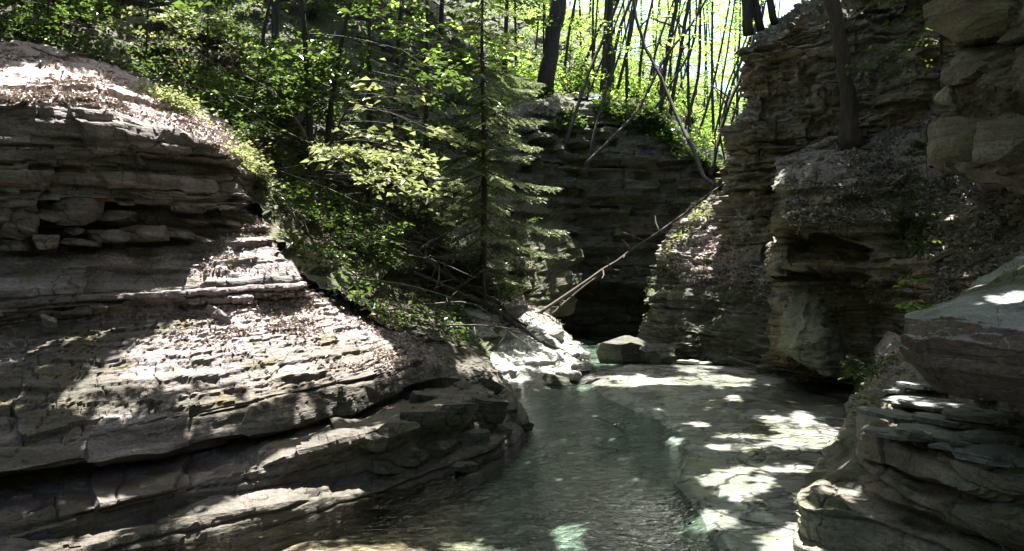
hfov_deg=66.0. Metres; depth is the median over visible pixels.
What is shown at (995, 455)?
flagstone
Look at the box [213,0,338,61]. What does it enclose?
leafy shrub
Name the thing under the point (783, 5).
sky
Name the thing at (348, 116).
slope shrub
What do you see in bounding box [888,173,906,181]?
flat stone
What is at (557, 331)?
cascade stone
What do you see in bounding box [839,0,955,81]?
cliff bush
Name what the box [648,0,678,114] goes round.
leaning sapling
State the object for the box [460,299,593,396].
cascade shelves
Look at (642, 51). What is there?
leaning sapling
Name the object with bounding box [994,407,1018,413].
flagstone
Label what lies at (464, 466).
rock block
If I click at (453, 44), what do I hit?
slope shrub
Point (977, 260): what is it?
flat stone
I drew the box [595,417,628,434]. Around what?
driftwood stick
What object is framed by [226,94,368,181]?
fallen pole
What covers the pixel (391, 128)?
slope shrub
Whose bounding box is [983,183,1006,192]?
flat stone
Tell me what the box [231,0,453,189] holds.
beech tree
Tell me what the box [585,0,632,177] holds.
leaning sapling
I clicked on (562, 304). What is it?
fallen pole
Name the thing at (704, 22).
forest tree
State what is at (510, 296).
dead branch
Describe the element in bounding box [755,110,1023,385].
cliff
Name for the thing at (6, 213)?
rock block
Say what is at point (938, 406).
flagstone
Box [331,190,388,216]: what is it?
slope shrub
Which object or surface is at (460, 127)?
slope shrub
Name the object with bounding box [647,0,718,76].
forest tree
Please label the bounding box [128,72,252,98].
fallen pole
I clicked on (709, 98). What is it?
leaning sapling
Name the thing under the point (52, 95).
leaf litter
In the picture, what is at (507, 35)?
beech tree
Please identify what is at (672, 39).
leaning sapling
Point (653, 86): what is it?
forest bush
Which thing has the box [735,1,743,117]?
leaning sapling
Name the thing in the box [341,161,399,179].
slope shrub
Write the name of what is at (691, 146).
leaning sapling
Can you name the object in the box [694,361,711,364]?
flat stone
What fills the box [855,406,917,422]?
flagstone
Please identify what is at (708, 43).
forest tree
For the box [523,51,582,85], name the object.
forest bush
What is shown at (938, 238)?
flat stone
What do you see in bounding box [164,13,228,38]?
slope shrub
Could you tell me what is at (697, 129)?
ground cover
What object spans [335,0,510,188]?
beech tree
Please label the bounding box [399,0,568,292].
spruce tree
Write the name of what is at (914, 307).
leafy plant
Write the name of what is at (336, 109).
slope shrub
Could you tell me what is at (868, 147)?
flat stone
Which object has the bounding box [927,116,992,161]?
rock block
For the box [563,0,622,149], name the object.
leaning sapling
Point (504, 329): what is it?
dead branch
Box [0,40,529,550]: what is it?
rock bank
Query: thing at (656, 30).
forest tree
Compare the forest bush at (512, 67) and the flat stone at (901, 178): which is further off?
the forest bush at (512, 67)
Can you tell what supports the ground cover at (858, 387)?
on the rock ledges
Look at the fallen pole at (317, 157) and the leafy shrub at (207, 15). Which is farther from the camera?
the leafy shrub at (207, 15)
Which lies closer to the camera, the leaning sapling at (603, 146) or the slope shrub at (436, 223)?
the slope shrub at (436, 223)
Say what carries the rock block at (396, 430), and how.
on the rock bank
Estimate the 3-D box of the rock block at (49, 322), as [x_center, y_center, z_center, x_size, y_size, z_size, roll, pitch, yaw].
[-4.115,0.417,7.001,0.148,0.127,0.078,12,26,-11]
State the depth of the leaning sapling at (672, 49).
28.42 m
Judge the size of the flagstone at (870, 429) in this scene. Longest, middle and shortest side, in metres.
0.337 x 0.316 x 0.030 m
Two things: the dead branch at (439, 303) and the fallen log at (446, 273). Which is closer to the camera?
the dead branch at (439, 303)
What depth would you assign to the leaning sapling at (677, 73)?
26.16 m
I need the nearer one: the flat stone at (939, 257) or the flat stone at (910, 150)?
the flat stone at (939, 257)
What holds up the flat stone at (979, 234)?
on the cliff at (838, 257)
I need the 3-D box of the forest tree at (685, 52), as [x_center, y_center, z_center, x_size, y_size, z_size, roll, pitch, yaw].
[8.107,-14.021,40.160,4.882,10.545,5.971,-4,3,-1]
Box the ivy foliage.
[640,189,722,323]
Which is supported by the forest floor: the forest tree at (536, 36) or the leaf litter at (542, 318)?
the forest tree at (536, 36)
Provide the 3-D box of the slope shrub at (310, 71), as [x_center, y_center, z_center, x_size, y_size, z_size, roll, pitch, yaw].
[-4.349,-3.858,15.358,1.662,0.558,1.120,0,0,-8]
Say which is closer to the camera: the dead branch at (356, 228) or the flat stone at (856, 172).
the dead branch at (356, 228)
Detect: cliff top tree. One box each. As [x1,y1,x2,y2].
[741,0,753,36]
[752,0,764,31]
[766,0,778,24]
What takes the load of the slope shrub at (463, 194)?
on the wooded slope at (550, 281)
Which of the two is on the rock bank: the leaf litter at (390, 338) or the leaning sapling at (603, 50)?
the leaf litter at (390, 338)
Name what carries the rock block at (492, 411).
on the rock bank
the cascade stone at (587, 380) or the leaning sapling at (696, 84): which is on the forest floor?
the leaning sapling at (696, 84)
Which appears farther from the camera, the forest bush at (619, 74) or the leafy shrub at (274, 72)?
the forest bush at (619, 74)
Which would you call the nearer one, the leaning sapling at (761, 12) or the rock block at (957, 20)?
the rock block at (957, 20)
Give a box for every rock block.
[0,207,15,238]
[0,210,39,239]
[0,240,29,250]
[15,206,38,211]
[32,234,59,249]
[35,208,60,221]
[40,314,56,329]
[50,197,104,225]
[60,238,100,246]
[63,226,84,236]
[85,229,130,242]
[98,210,136,225]
[118,225,169,242]
[167,227,194,239]
[176,217,208,223]
[190,234,213,241]
[205,304,216,315]
[207,218,239,225]
[211,309,230,324]
[359,432,389,451]
[369,458,404,473]
[377,420,419,441]
[394,445,428,466]
[400,408,445,431]
[409,390,438,402]
[423,438,459,457]
[440,402,478,425]
[450,460,478,472]
[451,378,469,389]
[458,428,489,446]
[469,396,508,424]
[480,378,502,393]
[493,421,513,434]
[506,402,517,420]
[512,417,533,431]
[923,0,1021,41]
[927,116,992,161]
[934,84,956,104]
[972,119,1023,167]
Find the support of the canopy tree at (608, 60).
on the forest floor
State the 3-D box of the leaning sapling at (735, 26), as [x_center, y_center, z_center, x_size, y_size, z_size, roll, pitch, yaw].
[8.521,-8.862,28.487,2.536,8.674,2.029,0,0,17]
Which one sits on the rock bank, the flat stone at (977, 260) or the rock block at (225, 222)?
the rock block at (225, 222)
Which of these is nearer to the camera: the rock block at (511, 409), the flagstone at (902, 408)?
the flagstone at (902, 408)
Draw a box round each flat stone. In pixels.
[677,359,699,363]
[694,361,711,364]
[852,169,861,176]
[858,145,884,149]
[861,133,868,138]
[875,186,894,192]
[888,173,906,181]
[889,173,907,186]
[902,148,921,155]
[905,124,916,128]
[909,140,926,147]
[911,150,923,154]
[926,220,940,225]
[926,254,941,265]
[928,247,958,265]
[932,235,945,245]
[937,213,959,223]
[949,188,964,195]
[967,250,998,265]
[973,196,993,202]
[975,228,989,237]
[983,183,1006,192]
[991,227,1009,241]
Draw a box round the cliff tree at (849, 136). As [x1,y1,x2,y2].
[824,0,865,150]
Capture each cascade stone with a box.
[501,302,527,317]
[542,373,569,388]
[546,325,564,340]
[555,369,581,380]
[562,345,580,357]
[570,360,595,371]
[578,377,600,384]
[580,351,590,359]
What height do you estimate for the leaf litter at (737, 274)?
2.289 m
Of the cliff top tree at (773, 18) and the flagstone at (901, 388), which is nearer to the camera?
the flagstone at (901, 388)
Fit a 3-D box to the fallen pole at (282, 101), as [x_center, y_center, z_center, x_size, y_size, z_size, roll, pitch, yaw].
[-3.515,-2.300,11.770,1.100,1.403,0.357,0,0,0]
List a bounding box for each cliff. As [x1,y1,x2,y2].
[460,96,725,336]
[709,0,961,264]
[755,110,1023,385]
[926,0,1023,194]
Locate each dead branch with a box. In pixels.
[276,169,398,228]
[285,186,328,216]
[286,209,320,245]
[302,153,353,183]
[307,214,386,258]
[324,217,378,263]
[333,198,429,241]
[335,180,430,200]
[352,208,436,265]
[357,269,463,306]
[375,244,474,277]
[377,304,452,334]
[380,241,442,281]
[387,240,452,258]
[407,212,475,260]
[423,292,507,331]
[436,316,537,355]
[459,312,547,358]
[469,320,528,346]
[487,293,532,306]
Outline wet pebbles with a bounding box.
[565,396,778,539]
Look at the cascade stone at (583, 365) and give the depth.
14.65 m
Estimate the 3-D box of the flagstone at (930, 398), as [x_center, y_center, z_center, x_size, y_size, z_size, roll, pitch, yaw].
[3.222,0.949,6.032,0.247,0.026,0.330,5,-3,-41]
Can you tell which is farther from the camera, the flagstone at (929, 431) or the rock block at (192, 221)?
the rock block at (192, 221)
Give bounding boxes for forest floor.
[449,55,746,162]
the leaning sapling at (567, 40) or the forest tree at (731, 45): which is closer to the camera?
the leaning sapling at (567, 40)
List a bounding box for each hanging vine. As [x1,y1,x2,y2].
[860,118,913,208]
[889,141,920,237]
[896,110,944,258]
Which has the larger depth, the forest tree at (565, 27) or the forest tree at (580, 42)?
the forest tree at (580, 42)
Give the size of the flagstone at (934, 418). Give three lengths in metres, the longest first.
0.574 x 0.470 x 0.040 m
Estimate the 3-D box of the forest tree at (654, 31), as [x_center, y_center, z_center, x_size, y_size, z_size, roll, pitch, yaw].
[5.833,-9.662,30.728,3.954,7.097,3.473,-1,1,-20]
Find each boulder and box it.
[596,335,648,364]
[639,343,675,364]
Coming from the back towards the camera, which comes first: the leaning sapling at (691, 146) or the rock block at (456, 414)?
the leaning sapling at (691, 146)
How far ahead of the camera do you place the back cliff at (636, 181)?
25.19 m
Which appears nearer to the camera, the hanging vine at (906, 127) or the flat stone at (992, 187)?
the flat stone at (992, 187)
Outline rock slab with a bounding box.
[898,251,1023,404]
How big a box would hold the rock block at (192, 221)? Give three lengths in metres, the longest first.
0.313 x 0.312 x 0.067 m
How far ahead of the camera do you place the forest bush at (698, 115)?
31.37 m
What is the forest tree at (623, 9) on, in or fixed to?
on the forest floor
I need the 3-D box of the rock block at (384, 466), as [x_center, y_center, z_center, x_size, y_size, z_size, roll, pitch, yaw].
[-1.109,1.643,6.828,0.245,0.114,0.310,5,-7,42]
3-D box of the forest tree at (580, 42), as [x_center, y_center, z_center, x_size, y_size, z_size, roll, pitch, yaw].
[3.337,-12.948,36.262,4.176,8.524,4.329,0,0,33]
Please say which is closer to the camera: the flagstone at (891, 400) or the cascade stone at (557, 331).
the flagstone at (891, 400)
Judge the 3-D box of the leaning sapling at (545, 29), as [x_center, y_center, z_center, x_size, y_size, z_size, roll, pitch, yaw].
[1.187,-11.216,29.806,2.783,9.082,1.876,0,0,-36]
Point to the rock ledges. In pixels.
(860, 490)
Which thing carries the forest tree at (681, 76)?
on the forest floor
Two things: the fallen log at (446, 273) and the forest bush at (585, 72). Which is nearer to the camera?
the fallen log at (446, 273)
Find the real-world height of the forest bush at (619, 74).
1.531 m
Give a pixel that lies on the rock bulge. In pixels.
(813, 336)
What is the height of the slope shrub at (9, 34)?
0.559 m
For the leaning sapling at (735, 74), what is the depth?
29.20 m
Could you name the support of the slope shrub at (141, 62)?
on the wooded slope at (550, 281)
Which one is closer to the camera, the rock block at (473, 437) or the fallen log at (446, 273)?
the rock block at (473, 437)
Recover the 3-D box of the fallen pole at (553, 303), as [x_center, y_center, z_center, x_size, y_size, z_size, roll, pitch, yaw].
[3.137,-0.803,19.493,6.114,3.621,0.825,0,0,-22]
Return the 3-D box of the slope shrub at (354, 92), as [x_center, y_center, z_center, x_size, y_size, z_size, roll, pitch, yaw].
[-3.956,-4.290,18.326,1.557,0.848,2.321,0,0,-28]
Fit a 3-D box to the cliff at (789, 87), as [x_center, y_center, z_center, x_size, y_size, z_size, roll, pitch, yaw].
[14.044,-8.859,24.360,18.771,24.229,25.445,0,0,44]
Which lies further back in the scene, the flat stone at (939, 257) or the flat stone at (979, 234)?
the flat stone at (939, 257)
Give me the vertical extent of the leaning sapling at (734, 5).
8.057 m
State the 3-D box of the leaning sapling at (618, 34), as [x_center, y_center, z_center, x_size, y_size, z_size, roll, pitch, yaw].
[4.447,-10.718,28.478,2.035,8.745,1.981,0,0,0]
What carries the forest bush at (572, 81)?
on the forest floor
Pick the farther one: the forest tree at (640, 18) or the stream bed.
the forest tree at (640, 18)
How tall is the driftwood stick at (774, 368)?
0.443 m
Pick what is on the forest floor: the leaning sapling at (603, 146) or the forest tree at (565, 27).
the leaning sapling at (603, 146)
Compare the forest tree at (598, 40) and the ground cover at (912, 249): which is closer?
the ground cover at (912, 249)
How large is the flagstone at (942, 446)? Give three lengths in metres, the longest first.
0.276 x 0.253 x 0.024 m
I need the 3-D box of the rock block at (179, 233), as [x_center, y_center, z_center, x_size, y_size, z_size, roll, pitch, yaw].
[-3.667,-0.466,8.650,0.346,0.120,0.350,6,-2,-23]
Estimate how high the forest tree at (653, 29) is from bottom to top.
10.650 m
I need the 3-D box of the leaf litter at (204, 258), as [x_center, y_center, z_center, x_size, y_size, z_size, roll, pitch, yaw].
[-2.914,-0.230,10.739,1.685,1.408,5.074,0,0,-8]
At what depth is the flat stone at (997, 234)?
9.61 m
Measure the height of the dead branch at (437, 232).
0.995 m
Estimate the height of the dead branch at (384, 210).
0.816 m
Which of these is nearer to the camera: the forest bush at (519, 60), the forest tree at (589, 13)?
the forest bush at (519, 60)
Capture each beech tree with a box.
[146,0,474,179]
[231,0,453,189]
[242,0,480,207]
[258,0,394,48]
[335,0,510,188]
[352,0,543,215]
[373,0,498,71]
[429,0,578,75]
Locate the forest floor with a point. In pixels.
(517, 98)
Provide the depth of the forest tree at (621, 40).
39.10 m
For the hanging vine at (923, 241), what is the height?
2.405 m
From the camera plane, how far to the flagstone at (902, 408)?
6.00 m
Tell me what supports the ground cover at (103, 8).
on the wooded slope at (550, 281)
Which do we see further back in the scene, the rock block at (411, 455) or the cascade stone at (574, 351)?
the cascade stone at (574, 351)
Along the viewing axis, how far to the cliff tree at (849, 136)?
14.70 m
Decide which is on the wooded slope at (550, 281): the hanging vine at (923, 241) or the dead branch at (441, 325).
the dead branch at (441, 325)
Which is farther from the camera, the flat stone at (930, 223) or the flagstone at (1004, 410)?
the flat stone at (930, 223)
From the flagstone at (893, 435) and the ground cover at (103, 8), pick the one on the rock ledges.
the flagstone at (893, 435)
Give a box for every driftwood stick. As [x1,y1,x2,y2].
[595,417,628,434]
[728,356,827,383]
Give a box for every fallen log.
[392,233,530,316]
[409,262,526,326]
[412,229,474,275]
[469,271,581,360]
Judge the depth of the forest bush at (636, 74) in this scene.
30.98 m
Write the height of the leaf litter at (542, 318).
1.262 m
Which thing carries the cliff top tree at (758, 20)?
on the cliff at (789, 87)
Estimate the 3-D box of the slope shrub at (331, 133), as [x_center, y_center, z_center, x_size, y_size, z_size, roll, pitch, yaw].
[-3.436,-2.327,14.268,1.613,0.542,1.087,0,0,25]
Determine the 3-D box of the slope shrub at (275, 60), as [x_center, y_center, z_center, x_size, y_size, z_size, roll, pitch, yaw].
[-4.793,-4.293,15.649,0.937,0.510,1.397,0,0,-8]
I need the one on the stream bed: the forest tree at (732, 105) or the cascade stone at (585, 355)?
the cascade stone at (585, 355)
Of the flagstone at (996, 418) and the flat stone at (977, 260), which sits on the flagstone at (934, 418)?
the flagstone at (996, 418)
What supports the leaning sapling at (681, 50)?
on the back cliff at (636, 181)
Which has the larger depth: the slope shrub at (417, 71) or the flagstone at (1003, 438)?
the slope shrub at (417, 71)
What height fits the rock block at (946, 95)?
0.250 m
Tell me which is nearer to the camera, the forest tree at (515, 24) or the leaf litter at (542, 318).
the leaf litter at (542, 318)
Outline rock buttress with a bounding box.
[637,192,853,387]
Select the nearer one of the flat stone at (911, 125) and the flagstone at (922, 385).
the flagstone at (922, 385)
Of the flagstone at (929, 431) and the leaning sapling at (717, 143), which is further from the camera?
the leaning sapling at (717, 143)
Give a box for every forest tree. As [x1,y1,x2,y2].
[473,0,548,73]
[497,0,585,58]
[509,2,549,51]
[533,0,621,54]
[536,0,566,94]
[559,0,601,74]
[562,0,645,90]
[569,0,588,12]
[574,0,601,29]
[577,0,660,67]
[578,4,659,94]
[585,0,664,49]
[589,7,650,74]
[595,0,636,63]
[603,0,682,86]
[614,0,702,90]
[615,0,696,73]
[618,0,688,78]
[622,0,696,79]
[624,0,707,71]
[632,0,735,112]
[647,0,710,109]
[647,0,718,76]
[656,0,742,101]
[657,0,753,133]
[662,0,738,106]
[670,7,714,69]
[684,0,739,118]
[684,0,743,120]
[690,1,737,94]
[690,2,744,107]
[705,14,768,122]
[713,8,767,81]
[715,3,747,93]
[724,1,769,111]
[728,0,795,86]
[739,0,801,75]
[752,0,789,35]
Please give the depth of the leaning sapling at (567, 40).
29.70 m
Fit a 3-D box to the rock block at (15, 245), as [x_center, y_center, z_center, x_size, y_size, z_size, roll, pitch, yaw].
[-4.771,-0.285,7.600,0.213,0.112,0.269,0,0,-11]
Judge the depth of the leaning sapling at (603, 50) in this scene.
27.49 m
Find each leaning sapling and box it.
[544,4,557,88]
[563,0,576,86]
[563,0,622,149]
[575,0,615,89]
[583,0,711,165]
[585,0,624,99]
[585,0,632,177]
[591,0,594,97]
[599,0,607,97]
[608,0,721,190]
[609,0,631,92]
[616,0,637,91]
[625,0,636,101]
[635,0,653,100]
[645,0,673,102]
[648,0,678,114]
[653,1,685,98]
[655,0,705,108]
[663,0,680,109]
[668,0,696,118]
[668,2,729,137]
[669,0,701,129]
[674,0,699,104]
[698,0,741,134]
[708,0,774,175]
[712,24,747,143]
[716,0,762,137]
[719,0,766,159]
[724,0,765,144]
[731,1,763,40]
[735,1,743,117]
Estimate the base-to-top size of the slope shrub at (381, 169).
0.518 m
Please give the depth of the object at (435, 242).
15.88 m
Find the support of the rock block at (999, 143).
on the cliff at (984, 77)
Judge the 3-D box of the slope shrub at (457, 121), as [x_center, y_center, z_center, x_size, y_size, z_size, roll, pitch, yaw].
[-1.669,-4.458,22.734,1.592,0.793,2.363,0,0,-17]
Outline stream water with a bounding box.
[133,330,854,550]
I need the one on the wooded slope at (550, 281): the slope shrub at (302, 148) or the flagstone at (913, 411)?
the slope shrub at (302, 148)
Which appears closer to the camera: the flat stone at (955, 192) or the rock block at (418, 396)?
the rock block at (418, 396)
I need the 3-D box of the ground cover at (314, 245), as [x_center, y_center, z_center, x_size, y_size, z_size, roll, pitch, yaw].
[-2.356,-0.709,12.686,3.550,3.782,6.729,0,0,0]
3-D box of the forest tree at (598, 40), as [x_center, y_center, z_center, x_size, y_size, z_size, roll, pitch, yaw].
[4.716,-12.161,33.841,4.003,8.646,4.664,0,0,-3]
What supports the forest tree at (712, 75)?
on the forest floor
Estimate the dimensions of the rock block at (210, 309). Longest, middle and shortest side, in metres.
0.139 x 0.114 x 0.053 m
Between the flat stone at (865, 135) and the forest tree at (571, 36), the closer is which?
the flat stone at (865, 135)
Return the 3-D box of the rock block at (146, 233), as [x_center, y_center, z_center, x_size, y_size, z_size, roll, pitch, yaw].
[-3.884,-0.440,8.299,0.486,0.173,0.413,-3,1,-11]
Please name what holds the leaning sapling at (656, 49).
on the forest floor
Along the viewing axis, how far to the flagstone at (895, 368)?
7.14 m
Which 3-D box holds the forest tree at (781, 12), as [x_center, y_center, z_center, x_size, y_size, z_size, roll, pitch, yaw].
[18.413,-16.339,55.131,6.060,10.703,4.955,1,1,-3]
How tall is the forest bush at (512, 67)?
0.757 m
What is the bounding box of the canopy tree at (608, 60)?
[603,0,612,98]
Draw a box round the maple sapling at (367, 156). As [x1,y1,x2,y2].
[300,55,477,226]
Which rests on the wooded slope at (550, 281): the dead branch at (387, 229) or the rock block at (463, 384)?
the dead branch at (387, 229)
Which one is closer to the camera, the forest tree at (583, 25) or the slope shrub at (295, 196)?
the slope shrub at (295, 196)
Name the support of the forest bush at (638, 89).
on the forest floor
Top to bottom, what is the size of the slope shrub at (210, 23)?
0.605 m
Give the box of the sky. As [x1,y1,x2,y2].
[567,0,799,129]
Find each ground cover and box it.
[0,0,531,310]
[131,78,284,189]
[260,127,477,349]
[463,52,745,149]
[545,96,723,182]
[847,342,897,413]
[866,134,947,259]
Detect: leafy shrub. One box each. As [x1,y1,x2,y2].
[0,0,143,55]
[119,0,204,77]
[128,0,263,59]
[206,43,314,131]
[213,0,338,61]
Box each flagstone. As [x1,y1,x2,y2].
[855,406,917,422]
[863,426,894,434]
[874,389,906,393]
[875,428,935,441]
[880,396,918,408]
[887,389,905,392]
[888,366,905,371]
[889,385,910,388]
[890,386,914,389]
[892,341,900,347]
[894,406,912,409]
[894,422,963,441]
[895,381,933,389]
[896,398,984,412]
[908,396,953,401]
[911,410,934,413]
[911,412,996,429]
[912,441,933,446]
[927,442,964,450]
[940,409,1023,425]
[946,436,994,446]
[951,443,1023,467]
[957,429,1023,445]
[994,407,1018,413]
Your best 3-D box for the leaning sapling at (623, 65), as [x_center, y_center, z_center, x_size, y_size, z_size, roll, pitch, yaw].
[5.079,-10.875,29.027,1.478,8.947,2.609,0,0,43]
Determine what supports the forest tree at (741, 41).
on the forest floor
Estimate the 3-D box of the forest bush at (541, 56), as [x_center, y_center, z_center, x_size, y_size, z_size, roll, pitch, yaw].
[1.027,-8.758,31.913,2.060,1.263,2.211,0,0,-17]
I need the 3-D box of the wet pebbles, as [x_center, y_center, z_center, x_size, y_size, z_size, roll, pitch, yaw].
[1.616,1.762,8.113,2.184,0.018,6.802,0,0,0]
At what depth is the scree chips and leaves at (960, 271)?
10.55 m
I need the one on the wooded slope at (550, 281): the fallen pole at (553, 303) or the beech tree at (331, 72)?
the beech tree at (331, 72)
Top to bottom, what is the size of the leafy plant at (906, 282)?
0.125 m
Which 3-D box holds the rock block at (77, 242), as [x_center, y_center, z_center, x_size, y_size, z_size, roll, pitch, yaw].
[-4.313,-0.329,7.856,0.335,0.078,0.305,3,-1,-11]
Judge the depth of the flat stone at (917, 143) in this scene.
13.93 m
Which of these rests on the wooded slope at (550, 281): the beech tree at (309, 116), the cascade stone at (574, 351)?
the beech tree at (309, 116)
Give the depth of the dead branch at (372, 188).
14.86 m
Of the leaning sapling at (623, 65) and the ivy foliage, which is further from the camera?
the leaning sapling at (623, 65)
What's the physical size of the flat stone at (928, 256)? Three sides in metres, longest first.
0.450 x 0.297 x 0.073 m
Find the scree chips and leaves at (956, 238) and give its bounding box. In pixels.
[782,118,1023,270]
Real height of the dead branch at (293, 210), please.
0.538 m
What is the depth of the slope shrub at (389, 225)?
13.96 m
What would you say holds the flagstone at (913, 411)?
on the rock ledges
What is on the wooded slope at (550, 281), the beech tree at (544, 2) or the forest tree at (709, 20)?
the beech tree at (544, 2)
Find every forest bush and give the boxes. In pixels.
[484,37,537,75]
[493,56,535,74]
[510,11,542,48]
[522,48,562,63]
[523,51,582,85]
[534,56,608,99]
[555,48,637,97]
[590,53,645,98]
[595,68,657,99]
[596,64,636,87]
[614,73,667,99]
[639,72,691,112]
[655,80,706,108]
[667,79,734,123]
[704,106,731,127]
[704,110,736,141]
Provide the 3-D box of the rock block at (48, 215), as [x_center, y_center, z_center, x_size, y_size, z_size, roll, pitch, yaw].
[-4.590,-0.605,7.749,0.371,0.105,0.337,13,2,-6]
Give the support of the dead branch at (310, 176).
on the wooded slope at (550, 281)
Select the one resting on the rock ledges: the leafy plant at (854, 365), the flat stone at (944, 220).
the leafy plant at (854, 365)
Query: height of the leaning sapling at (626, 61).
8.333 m
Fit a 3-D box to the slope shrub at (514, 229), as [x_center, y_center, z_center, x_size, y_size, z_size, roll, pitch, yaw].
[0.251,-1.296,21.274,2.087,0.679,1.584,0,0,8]
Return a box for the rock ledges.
[792,331,1023,550]
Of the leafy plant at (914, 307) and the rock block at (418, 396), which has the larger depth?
the rock block at (418, 396)
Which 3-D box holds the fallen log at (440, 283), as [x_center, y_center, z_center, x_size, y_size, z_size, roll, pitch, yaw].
[-0.847,0.405,15.417,0.822,1.337,2.996,0,0,40]
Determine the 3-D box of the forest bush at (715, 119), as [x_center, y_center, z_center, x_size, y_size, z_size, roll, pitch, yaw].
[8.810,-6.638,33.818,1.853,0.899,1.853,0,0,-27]
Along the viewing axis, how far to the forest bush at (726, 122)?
28.77 m
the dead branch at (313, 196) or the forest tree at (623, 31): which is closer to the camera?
the dead branch at (313, 196)
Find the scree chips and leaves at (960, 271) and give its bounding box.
[815,249,1014,305]
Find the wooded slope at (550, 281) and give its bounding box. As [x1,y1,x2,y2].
[0,0,613,356]
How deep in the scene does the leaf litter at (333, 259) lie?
11.84 m
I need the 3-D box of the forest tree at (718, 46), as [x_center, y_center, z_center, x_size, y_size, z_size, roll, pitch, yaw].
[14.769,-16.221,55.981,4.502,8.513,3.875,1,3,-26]
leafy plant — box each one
[839,354,899,379]
[893,276,930,286]
[895,299,935,311]
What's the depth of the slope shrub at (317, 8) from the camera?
20.26 m
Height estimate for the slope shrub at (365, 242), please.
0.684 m
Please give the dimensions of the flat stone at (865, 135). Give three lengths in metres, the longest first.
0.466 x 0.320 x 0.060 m
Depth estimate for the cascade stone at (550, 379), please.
12.98 m
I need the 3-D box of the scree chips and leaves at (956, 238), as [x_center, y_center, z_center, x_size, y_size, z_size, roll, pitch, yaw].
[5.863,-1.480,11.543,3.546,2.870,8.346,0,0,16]
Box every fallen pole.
[31,46,87,60]
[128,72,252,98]
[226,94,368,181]
[236,72,310,166]
[275,119,350,168]
[537,175,725,313]
[551,253,630,315]
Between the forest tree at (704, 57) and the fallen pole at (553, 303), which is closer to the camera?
the fallen pole at (553, 303)
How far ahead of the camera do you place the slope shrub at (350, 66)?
19.33 m
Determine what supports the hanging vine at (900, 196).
hanging from the cliff at (838, 257)
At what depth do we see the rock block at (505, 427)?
8.39 m
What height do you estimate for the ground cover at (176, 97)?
1.730 m
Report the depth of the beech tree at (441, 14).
24.87 m
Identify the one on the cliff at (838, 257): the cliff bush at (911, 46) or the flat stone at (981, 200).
the flat stone at (981, 200)
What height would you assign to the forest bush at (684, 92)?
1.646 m
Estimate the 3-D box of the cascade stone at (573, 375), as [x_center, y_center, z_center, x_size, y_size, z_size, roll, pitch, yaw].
[0.989,1.715,13.595,0.442,0.187,0.547,5,-6,16]
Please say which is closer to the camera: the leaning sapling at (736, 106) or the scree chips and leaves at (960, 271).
the scree chips and leaves at (960, 271)
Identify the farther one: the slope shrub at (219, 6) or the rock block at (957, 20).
the slope shrub at (219, 6)
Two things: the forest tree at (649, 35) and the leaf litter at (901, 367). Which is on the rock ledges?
the leaf litter at (901, 367)
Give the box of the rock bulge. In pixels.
[777,287,857,381]
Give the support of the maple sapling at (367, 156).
on the wooded slope at (550, 281)
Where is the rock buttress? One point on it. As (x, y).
(692, 315)
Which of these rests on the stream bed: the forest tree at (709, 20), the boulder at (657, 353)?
the boulder at (657, 353)
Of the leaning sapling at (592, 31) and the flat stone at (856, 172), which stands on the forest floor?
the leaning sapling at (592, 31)
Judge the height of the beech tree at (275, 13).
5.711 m
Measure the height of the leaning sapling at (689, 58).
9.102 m
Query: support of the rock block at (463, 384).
on the rock bank
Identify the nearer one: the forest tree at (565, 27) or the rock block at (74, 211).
the rock block at (74, 211)
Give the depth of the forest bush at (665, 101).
27.95 m
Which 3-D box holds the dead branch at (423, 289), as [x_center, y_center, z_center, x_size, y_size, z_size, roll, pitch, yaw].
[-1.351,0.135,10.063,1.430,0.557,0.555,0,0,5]
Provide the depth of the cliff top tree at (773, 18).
18.48 m
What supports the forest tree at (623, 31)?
on the forest floor
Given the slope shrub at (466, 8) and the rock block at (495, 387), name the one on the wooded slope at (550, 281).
the slope shrub at (466, 8)
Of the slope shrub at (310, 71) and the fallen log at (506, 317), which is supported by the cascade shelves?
the fallen log at (506, 317)
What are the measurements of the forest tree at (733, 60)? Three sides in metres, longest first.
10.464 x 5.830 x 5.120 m
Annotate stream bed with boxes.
[277,336,856,550]
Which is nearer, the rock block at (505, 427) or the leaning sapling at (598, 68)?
the rock block at (505, 427)
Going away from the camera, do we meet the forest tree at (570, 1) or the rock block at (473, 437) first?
the rock block at (473, 437)
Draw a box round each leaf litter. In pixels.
[0,48,263,179]
[161,291,445,369]
[186,216,355,304]
[251,132,468,347]
[477,301,584,347]
[693,234,758,283]
[864,359,1001,449]
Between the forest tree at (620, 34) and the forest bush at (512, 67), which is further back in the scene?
the forest tree at (620, 34)
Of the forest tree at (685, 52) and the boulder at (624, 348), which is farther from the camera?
the forest tree at (685, 52)
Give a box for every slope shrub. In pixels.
[0,5,65,42]
[63,40,185,94]
[75,31,165,74]
[102,0,152,16]
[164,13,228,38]
[165,14,246,38]
[170,87,289,142]
[211,0,247,15]
[214,27,297,62]
[244,37,294,69]
[265,181,313,210]
[266,123,324,165]
[288,62,329,93]
[295,0,345,17]
[313,127,350,162]
[315,90,359,114]
[322,68,382,108]
[325,222,415,252]
[326,91,376,123]
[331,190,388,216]
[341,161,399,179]
[342,43,390,85]
[343,213,405,263]
[349,154,365,165]
[352,162,408,181]
[362,220,405,237]
[382,115,413,137]
[390,196,450,229]
[394,54,448,75]
[402,23,461,54]
[429,108,492,137]
[435,0,471,18]
[436,109,478,129]
[449,188,488,205]
[460,52,495,69]
[496,214,559,239]
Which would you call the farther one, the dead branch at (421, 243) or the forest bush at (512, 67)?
the forest bush at (512, 67)

